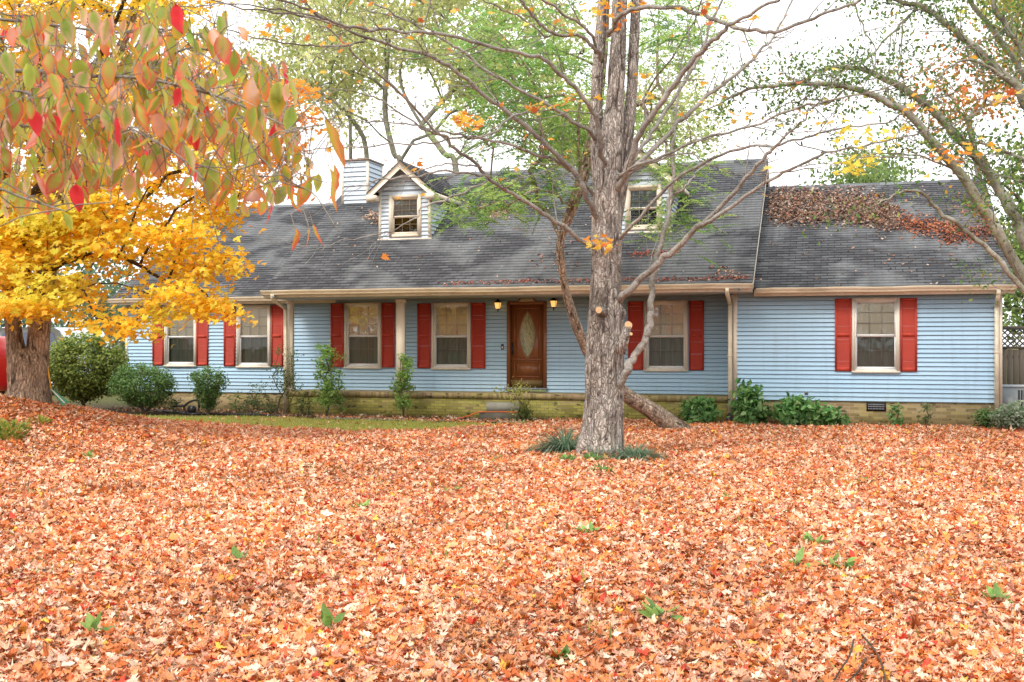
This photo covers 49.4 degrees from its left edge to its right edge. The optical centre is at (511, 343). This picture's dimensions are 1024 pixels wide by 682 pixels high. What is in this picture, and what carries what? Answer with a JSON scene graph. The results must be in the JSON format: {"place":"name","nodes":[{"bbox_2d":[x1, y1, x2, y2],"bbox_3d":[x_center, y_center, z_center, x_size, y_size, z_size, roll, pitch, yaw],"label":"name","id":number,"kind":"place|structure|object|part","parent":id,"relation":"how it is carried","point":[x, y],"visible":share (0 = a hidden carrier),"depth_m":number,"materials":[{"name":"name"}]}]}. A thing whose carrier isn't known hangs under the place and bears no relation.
{"place":"outdoors","nodes":[
{"label":"outdoors","id":0,"kind":"place"},
{"bbox_2d":[0,346,1023,680],"bbox_3d":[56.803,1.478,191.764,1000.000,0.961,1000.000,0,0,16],"label":"ground","id":1,"kind":"structure","parent":0,"point":[104,402],"depth_m":26.95,"materials":[{"name":"green plant"}]},
{"bbox_2d":[0,336,6,394],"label":"red van","id":2,"kind":"object","parent":1,"relation":"on","point":[3,375],"visible":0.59,"depth_m":29.29,"materials":[{"name":"red paint"}]},
{"bbox_2d":[0,418,31,439],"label":"shrub","id":3,"kind":"object","parent":1,"relation":"on","point":[6,430],"visible":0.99,"depth_m":17.61,"materials":[{"name":"green plant"}]},
{"bbox_2d":[0,209,69,327],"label":"evergreen tree","id":4,"kind":"object","parent":1,"relation":"on","point":[25,324],"visible":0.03,"depth_m":61.01,"materials":[{"name":"green plant"}]},
{"bbox_2d":[25,414,53,423],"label":"shrub","id":5,"kind":"object","parent":1,"relation":"on","point":[45,419],"visible":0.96,"depth_m":19.07,"materials":[{"name":"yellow plant"}]},
{"bbox_2d":[0,327,119,395],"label":"silver van","id":6,"kind":"object","parent":1,"relation":"on","point":[55,332],"visible":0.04,"depth_m":40.81,"materials":[{"name":"grey paint"}]},
{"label":"window","id":7,"kind":"part","parent":6,"relation":"part of","materials":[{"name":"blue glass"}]},
{"bbox_2d":[0,167,159,337],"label":"evergreen tree","id":8,"kind":"object","parent":1,"relation":"on","point":[91,272],"visible":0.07,"depth_m":57.41,"materials":[{"name":"green plant"}]},
{"bbox_2d":[82,449,95,457],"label":"weed","id":9,"kind":"object","parent":1,"relation":"on","point":[89,453],"visible":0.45,"depth_m":16.40,"materials":[{"name":"green plant"}]},
{"bbox_2d":[49,326,132,406],"bbox_3d":[-11.948,0.720,31.048,2.634,2.420,2.486,0,0,16],"label":"yew bush","id":10,"kind":"object","parent":1,"relation":"on","point":[67,377],"visible":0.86,"depth_m":30.51,"materials":[{"name":"green plant"}]},
{"bbox_2d":[78,611,115,631],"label":"weed","id":11,"kind":"object","parent":1,"relation":"on","point":[90,621],"visible":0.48,"depth_m":6.08,"materials":[{"name":"green plant"}]},
{"bbox_2d":[75,278,127,354],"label":"leafy tree","id":12,"kind":"object","parent":1,"relation":"on","point":[118,343],"visible":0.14,"depth_m":50.94,"materials":[{"name":"grey plant"}]},
{"bbox_2d":[79,262,135,363],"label":"evergreen tree","id":13,"kind":"object","parent":1,"relation":"on","point":[113,286],"visible":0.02,"depth_m":65.46,"materials":[{"name":"green plant"}]},
{"bbox_2d":[103,361,178,413],"bbox_3d":[-9.955,1.184,29.980,1.979,1.497,1.824,0,0,16],"label":"boxwood bush","id":14,"kind":"object","parent":1,"relation":"on","point":[124,386],"visible":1,"depth_m":29.63,"materials":[{"name":"green plant"}]},
{"bbox_2d":[0,0,339,404],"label":"maple tree","id":15,"kind":"object","parent":1,"relation":"on","point":[47,249],"visible":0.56,"depth_m":19.23,"materials":[{"name":"yellow plant"}]},
{"bbox_2d":[0,0,345,250],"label":"dogwood tree","id":16,"kind":"object","parent":1,"relation":"on","point":[51,83],"visible":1,"depth_m":2.71,"materials":[{"name":"multicoloured plant"}]},
{"bbox_2d":[163,396,184,413],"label":"bed plant","id":17,"kind":"object","parent":1,"relation":"on","point":[175,403],"visible":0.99,"depth_m":30.09,"materials":[{"name":"green plant"}]},
{"bbox_2d":[172,399,204,414],"bbox_3d":[-8.680,1.684,29.794,1.075,0.413,0.200,0,0,16],"label":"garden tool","id":18,"kind":"object","parent":1,"relation":"on","point":[191,409],"visible":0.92,"depth_m":29.74,"materials":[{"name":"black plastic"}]},
{"bbox_2d":[185,364,230,414],"bbox_3d":[-8.033,1.224,29.519,1.224,1.410,1.172,0,0,16],"label":"boxwood bush","id":19,"kind":"object","parent":1,"relation":"on","point":[208,396],"visible":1,"depth_m":29.36,"materials":[{"name":"green plant"}]},
{"bbox_2d":[134,407,310,416],"bbox_3d":[-8.462,1.866,30.335,6.976,0.063,1.099,0,0,30],"label":"bed edging","id":20,"kind":"object","parent":1,"relation":"on","point":[247,414],"visible":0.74,"depth_m":29.46,"materials":[{"name":"black plastic"}]},
{"bbox_2d":[228,391,246,412],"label":"bed plant","id":21,"kind":"object","parent":1,"relation":"on","point":[236,409],"visible":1,"depth_m":29.56,"materials":[{"name":"green plant"}]},
{"bbox_2d":[230,544,247,562],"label":"weed","id":22,"kind":"object","parent":1,"relation":"on","point":[236,553],"visible":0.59,"depth_m":8.22,"materials":[{"name":"green plant"}]},
{"bbox_2d":[238,382,265,412],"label":"bed plant","id":23,"kind":"object","parent":1,"relation":"on","point":[247,401],"visible":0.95,"depth_m":29.45,"materials":[{"name":"green plant"}]},
{"bbox_2d":[240,393,268,415],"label":"bed plant","id":24,"kind":"object","parent":1,"relation":"on","point":[249,402],"visible":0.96,"depth_m":29.39,"materials":[{"name":"green plant"}]},
{"bbox_2d":[260,397,282,413],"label":"bed plant","id":25,"kind":"object","parent":1,"relation":"on","point":[269,409],"visible":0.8,"depth_m":29.28,"materials":[{"name":"green plant"}]},
{"bbox_2d":[255,344,311,413],"bbox_3d":[-5.964,0.974,29.089,1.557,1.950,1.094,0,0,-8],"label":"nandina shrub","id":26,"kind":"object","parent":1,"relation":"on","point":[285,377],"visible":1,"depth_m":29.02,"materials":[{"name":"green plant"}]},
{"bbox_2d":[290,396,315,415],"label":"bed plant","id":27,"kind":"object","parent":1,"relation":"on","point":[301,408],"visible":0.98,"depth_m":29.02,"materials":[{"name":"green plant"}]},
{"bbox_2d":[232,0,412,157],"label":"oak tree","id":28,"kind":"object","parent":1,"relation":"on","point":[292,51],"visible":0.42,"depth_m":48.25,"materials":[{"name":"green plant"}]},
{"bbox_2d":[310,340,343,415],"bbox_3d":[-4.822,0.913,28.979,0.843,2.033,0.809,0,0,-5],"label":"young shrub","id":29,"kind":"object","parent":1,"relation":"on","point":[327,400],"visible":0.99,"depth_m":28.89,"materials":[{"name":"green plant"}]},
{"bbox_2d":[320,603,345,627],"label":"weed","id":30,"kind":"object","parent":1,"relation":"on","point":[327,618],"visible":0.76,"depth_m":6.21,"materials":[{"name":"green plant"}]},
{"bbox_2d":[332,354,347,414],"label":"young shrub","id":31,"kind":"object","parent":1,"relation":"on","point":[340,399],"visible":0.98,"depth_m":28.93,"materials":[{"name":"green plant"}]},
{"bbox_2d":[287,0,425,158],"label":"oak tree","id":32,"kind":"object","parent":1,"relation":"on","point":[351,139],"visible":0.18,"depth_m":55.56,"materials":[{"name":"green plant"}]},
{"bbox_2d":[347,498,369,509],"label":"weed","id":33,"kind":"object","parent":1,"relation":"on","point":[365,503],"visible":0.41,"depth_m":11.20,"materials":[{"name":"green plant"}]},
{"bbox_2d":[261,411,515,421],"bbox_3d":[-3.412,1.790,28.350,7.570,0.228,1.192,0,0,17],"label":"extension cord","id":34,"kind":"object","parent":1,"relation":"on","point":[449,418],"visible":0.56,"depth_m":27.67,"materials":[{"name":"orange plastic"}]},
{"bbox_2d":[262,0,537,161],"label":"oak tree","id":35,"kind":"object","parent":1,"relation":"on","point":[368,52],"visible":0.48,"depth_m":45.52,"materials":[{"name":"green plant"}]},
{"bbox_2d":[388,352,416,416],"bbox_3d":[-2.800,1.075,28.343,0.747,1.710,0.756,0,0,-43],"label":"young shrub","id":36,"kind":"object","parent":1,"relation":"on","point":[399,390],"visible":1,"depth_m":28.28,"materials":[{"name":"green plant"}]},
{"bbox_2d":[318,416,521,421],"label":"path","id":37,"kind":"structure","parent":1,"relation":"on","point":[411,419],"depth_m":27.70,"materials":[{"name":"concrete"}]},
{"bbox_2d":[370,0,595,171],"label":"oak tree","id":38,"kind":"object","parent":1,"relation":"on","point":[452,90],"visible":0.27,"depth_m":44.37,"materials":[{"name":"green plant"}]},
{"bbox_2d":[479,402,520,419],"bbox_3d":[-0.206,1.715,27.840,1.069,0.470,0.670,0,0,16],"label":"step","id":39,"kind":"object","parent":1,"relation":"on","point":[499,406],"visible":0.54,"depth_m":27.79,"materials":[{"name":"concrete"}]},
{"bbox_2d":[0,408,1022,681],"bbox_3d":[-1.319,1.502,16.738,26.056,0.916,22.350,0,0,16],"label":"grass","id":40,"kind":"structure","parent":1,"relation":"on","point":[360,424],"depth_m":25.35,"materials":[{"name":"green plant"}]},
{"bbox_2d":[0,393,1023,681],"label":"fallen leaves","id":41,"kind":"object","parent":1,"relation":"on","point":[748,617],"visible":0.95,"depth_m":8.46,"materials":[{"name":"orange plant"}]},
{"bbox_2d":[47,366,68,404],"bbox_3d":[-8.454,0.786,20.844,0.274,0.718,0.686,0,0,-43],"label":"leaf rake","id":42,"kind":"object","parent":41,"relation":"on","point":[62,400],"visible":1,"depth_m":20.88,"materials":[{"name":"green plastic"}]},
{"bbox_2d":[833,634,885,681],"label":"fallen twig","id":43,"kind":"object","parent":41,"relation":"on","point":[865,658],"visible":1,"depth_m":5.57,"materials":[{"name":"brown wood"}]},
{"bbox_2d":[487,376,540,419],"bbox_3d":[0.059,1.361,27.206,1.167,1.139,0.941,0,0,38],"label":"yellow sapling","id":44,"kind":"object","parent":1,"relation":"on","point":[519,396],"visible":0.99,"depth_m":27.14,"materials":[{"name":"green plant"}]},
{"bbox_2d":[512,401,533,421],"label":"shrub","id":45,"kind":"object","parent":1,"relation":"on","point":[524,412],"visible":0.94,"depth_m":27.14,"materials":[{"name":"green plant"}]},
{"bbox_2d":[31,0,1023,454],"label":"maple tree","id":46,"kind":"object","parent":1,"relation":"on","point":[615,146],"visible":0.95,"depth_m":17.11,"materials":[{"name":"grey plant"}]},
{"bbox_2d":[483,77,605,168],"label":"leafy tree","id":47,"kind":"object","parent":1,"relation":"on","point":[584,108],"visible":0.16,"depth_m":51.69,"materials":[{"name":"green plant"}]},
{"bbox_2d":[519,422,579,454],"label":"mondo grass","id":48,"kind":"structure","parent":1,"relation":"on","point":[567,443],"depth_m":18.45,"materials":[{"name":"green plant"}]},
{"bbox_2d":[545,644,569,659],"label":"weed","id":49,"kind":"object","parent":1,"relation":"on","point":[565,650],"visible":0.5,"depth_m":5.71,"materials":[{"name":"green plant"}]},
{"bbox_2d":[107,150,1017,426],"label":"house","id":50,"kind":"structure","parent":1,"relation":"on","point":[861,344],"depth_m":28.65,"materials":[{"name":"blue plastic"}]},
{"bbox_2d":[163,307,195,366],"bbox_3d":[-9.590,-0.200,32.289,1.081,1.744,0.228,0,0,16],"label":"window","id":51,"kind":"structure","parent":50,"relation":"in","point":[182,354],"depth_m":32.35,"materials":[{"name":"white glass"}]},
{"bbox_2d":[235,305,270,367],"bbox_3d":[-7.315,-0.209,31.616,1.095,1.785,0.228,0,0,16],"label":"window","id":52,"kind":"structure","parent":50,"relation":"in","point":[253,347],"depth_m":31.66,"materials":[{"name":"grey glass"}]},
{"bbox_2d":[344,302,381,368],"bbox_3d":[-4.089,-0.221,30.660,1.103,1.819,0.228,0,0,16],"label":"window","id":53,"kind":"structure","parent":50,"relation":"in","point":[362,321],"depth_m":30.70,"materials":[{"name":"beige glass"}]},
{"bbox_2d":[389,194,421,236],"bbox_3d":[-2.918,-3.513,30.632,0.950,1.161,0.183,0,0,16],"label":"window","id":54,"kind":"structure","parent":50,"relation":"in","point":[402,210],"depth_m":30.66,"materials":[{"name":"white glass"}]},
{"bbox_2d":[431,302,470,369],"bbox_3d":[-1.619,-0.205,29.928,1.125,1.803,0.228,0,0,16],"label":"window","id":55,"kind":"structure","parent":50,"relation":"in","point":[450,321],"depth_m":29.97,"materials":[{"name":"beige glass"}]},
{"bbox_2d":[505,301,547,389],"bbox_3d":[0.395,0.044,29.294,1.146,2.323,0.240,0,0,16],"label":"door","id":56,"kind":"structure","parent":50,"relation":"in","point":[526,320],"depth_m":29.30,"materials":[{"name":"brown wood"}]},
{"bbox_2d":[625,184,661,229],"bbox_3d":[3.407,-3.513,28.758,0.950,1.161,0.183,0,0,16],"label":"window","id":57,"kind":"structure","parent":50,"relation":"in","point":[634,198],"depth_m":28.78,"materials":[{"name":"white glass"}]},
{"bbox_2d":[644,300,687,371],"bbox_3d":[3.924,-0.197,28.286,1.126,1.805,0.228,0,0,16],"label":"window","id":58,"kind":"structure","parent":50,"relation":"in","point":[666,350],"depth_m":28.31,"materials":[{"name":"beige glass"}]},
{"bbox_2d":[333,183,1001,285],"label":"roof leaves","id":59,"kind":"object","parent":50,"relation":"on","point":[893,218],"visible":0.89,"depth_m":28.78,"materials":[{"name":"orange plant"}]},
{"bbox_2d":[852,297,899,372],"bbox_3d":[8.403,-0.194,25.708,1.066,1.736,0.228,0,0,16],"label":"window","id":60,"kind":"structure","parent":50,"relation":"in","point":[875,321],"depth_m":25.73,"materials":[{"name":"white glass"}]},
{"bbox_2d":[556,453,576,459],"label":"creeper","id":61,"kind":"object","parent":1,"relation":"on","point":[565,457],"visible":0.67,"depth_m":16.80,"materials":[{"name":"green plant"}]},
{"bbox_2d":[379,0,761,429],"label":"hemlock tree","id":62,"kind":"object","parent":1,"relation":"on","point":[659,416],"visible":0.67,"depth_m":22.00,"materials":[{"name":"green plant"}]},
{"bbox_2d":[573,521,600,532],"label":"weed","id":63,"kind":"object","parent":1,"relation":"on","point":[592,527],"visible":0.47,"depth_m":9.44,"materials":[{"name":"green plant"}]},
{"bbox_2d":[583,451,602,459],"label":"creeper","id":64,"kind":"object","parent":1,"relation":"on","point":[587,455],"visible":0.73,"depth_m":16.98,"materials":[{"name":"green plant"}]},
{"bbox_2d":[557,450,631,460],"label":"leaf bank","id":65,"kind":"structure","parent":1,"relation":"on","point":[572,452],"depth_m":17.44,"materials":[{"name":"orange plant"}]},
{"bbox_2d":[579,444,614,459],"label":"mondo grass","id":66,"kind":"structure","parent":1,"relation":"on","point":[598,453],"depth_m":17.24,"materials":[{"name":"green plant"}]},
{"bbox_2d":[587,462,614,472],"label":"creeper","id":67,"kind":"object","parent":1,"relation":"on","point":[604,468],"visible":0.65,"depth_m":15.40,"materials":[{"name":"green plant"}]},
{"bbox_2d":[605,437,674,461],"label":"mondo grass","id":68,"kind":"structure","parent":1,"relation":"on","point":[639,453],"depth_m":17.27,"materials":[{"name":"green plant"}]},
{"bbox_2d":[636,596,683,620],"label":"weed","id":69,"kind":"object","parent":1,"relation":"on","point":[651,610],"visible":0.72,"depth_m":6.51,"materials":[{"name":"green plant"}]},
{"bbox_2d":[625,28,754,162],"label":"leafy tree","id":70,"kind":"object","parent":1,"relation":"on","point":[698,122],"visible":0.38,"depth_m":50.03,"materials":[{"name":"green plant"}]},
{"bbox_2d":[677,394,721,425],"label":"laurel shrub","id":71,"kind":"object","parent":1,"relation":"on","point":[701,409],"visible":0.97,"depth_m":25.87,"materials":[{"name":"green plant"}]},
{"bbox_2d":[726,378,773,424],"bbox_3d":[5.481,1.408,25.662,1.172,1.284,1.245,0,0,31],"label":"laurel shrub","id":72,"kind":"object","parent":1,"relation":"on","point":[746,408],"visible":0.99,"depth_m":25.54,"materials":[{"name":"green plant"}]},
{"bbox_2d":[763,391,815,425],"bbox_3d":[6.333,1.556,25.454,1.131,0.962,1.229,0,0,44],"label":"laurel shrub","id":73,"kind":"object","parent":1,"relation":"on","point":[789,410],"visible":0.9,"depth_m":25.22,"materials":[{"name":"green plant"}]},
{"bbox_2d":[787,546,810,567],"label":"weed","id":74,"kind":"object","parent":1,"relation":"on","point":[799,554],"visible":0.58,"depth_m":8.04,"materials":[{"name":"green plant"}]},
{"bbox_2d":[797,397,826,425],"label":"laurel shrub","id":75,"kind":"object","parent":1,"relation":"on","point":[813,419],"visible":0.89,"depth_m":25.12,"materials":[{"name":"green plant"}]},
{"bbox_2d":[802,528,829,544],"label":"weed","id":76,"kind":"object","parent":1,"relation":"on","point":[807,535],"visible":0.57,"depth_m":8.93,"materials":[{"name":"green plant"}]},
{"bbox_2d":[815,403,851,425],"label":"laurel shrub","id":77,"kind":"object","parent":1,"relation":"on","point":[831,415],"visible":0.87,"depth_m":25.04,"materials":[{"name":"green plant"}]},
{"bbox_2d":[643,0,1023,324],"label":"leaning tree","id":78,"kind":"object","parent":1,"relation":"on","point":[993,181],"visible":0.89,"depth_m":19.77,"materials":[{"name":"green plant"}]},
{"bbox_2d":[817,551,855,568],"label":"weed","id":79,"kind":"object","parent":1,"relation":"on","point":[850,562],"visible":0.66,"depth_m":7.95,"materials":[{"name":"green plant"}]},
{"bbox_2d":[800,131,949,184],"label":"round tree","id":80,"kind":"object","parent":1,"relation":"on","point":[875,175],"visible":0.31,"depth_m":44.82,"materials":[{"name":"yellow plant"}]},
{"bbox_2d":[886,402,904,425],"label":"shrub","id":81,"kind":"object","parent":1,"relation":"on","point":[897,411],"visible":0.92,"depth_m":24.93,"materials":[{"name":"green plant"}]},
{"bbox_2d":[917,403,936,425],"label":"shrub","id":82,"kind":"object","parent":1,"relation":"on","point":[925,418],"visible":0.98,"depth_m":24.87,"materials":[{"name":"green plant"}]},
{"bbox_2d":[878,12,1023,177],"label":"orange tree","id":83,"kind":"object","parent":1,"relation":"on","point":[977,104],"visible":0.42,"depth_m":39.91,"materials":[{"name":"grey plant"}]},
{"bbox_2d":[970,405,1001,428],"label":"shrub","id":84,"kind":"object","parent":1,"relation":"on","point":[982,417],"visible":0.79,"depth_m":24.38,"materials":[{"name":"green plant"}]},
{"bbox_2d":[950,118,1023,345],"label":"leafy tree","id":85,"kind":"object","parent":1,"relation":"on","point":[1007,306],"visible":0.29,"depth_m":37.65,"materials":[{"name":"green plant"}]},
{"bbox_2d":[953,0,1023,97],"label":"yellow green tree","id":86,"kind":"object","parent":1,"relation":"on","point":[996,18],"visible":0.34,"depth_m":41.30,"materials":[{"name":"grey plant"}]},
{"bbox_2d":[979,581,1013,602],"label":"weed","id":87,"kind":"object","parent":1,"relation":"on","point":[996,590],"visible":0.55,"depth_m":7.04,"materials":[{"name":"green plant"}]},
{"bbox_2d":[988,400,1023,429],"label":"variegated shrub","id":88,"kind":"object","parent":1,"relation":"on","point":[1012,415],"visible":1,"depth_m":23.78,"materials":[{"name":"green plant"}]},
{"bbox_2d":[1000,384,1023,409],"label":"air conditioner","id":89,"kind":"object","parent":1,"relation":"on","point":[1011,393],"visible":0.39,"depth_m":26.49,"materials":[{"name":"white metal"}]},
{"bbox_2d":[1002,326,1023,384],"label":"lattice fence","id":90,"kind":"object","parent":1,"relation":"on","point":[1013,366],"visible":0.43,"depth_m":30.29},
{"bbox_2d":[0,0,1023,345],"label":"sky","id":91,"kind":"structure","parent":0,"point":[831,25],"materials":[{"name":"white"}]}
]}

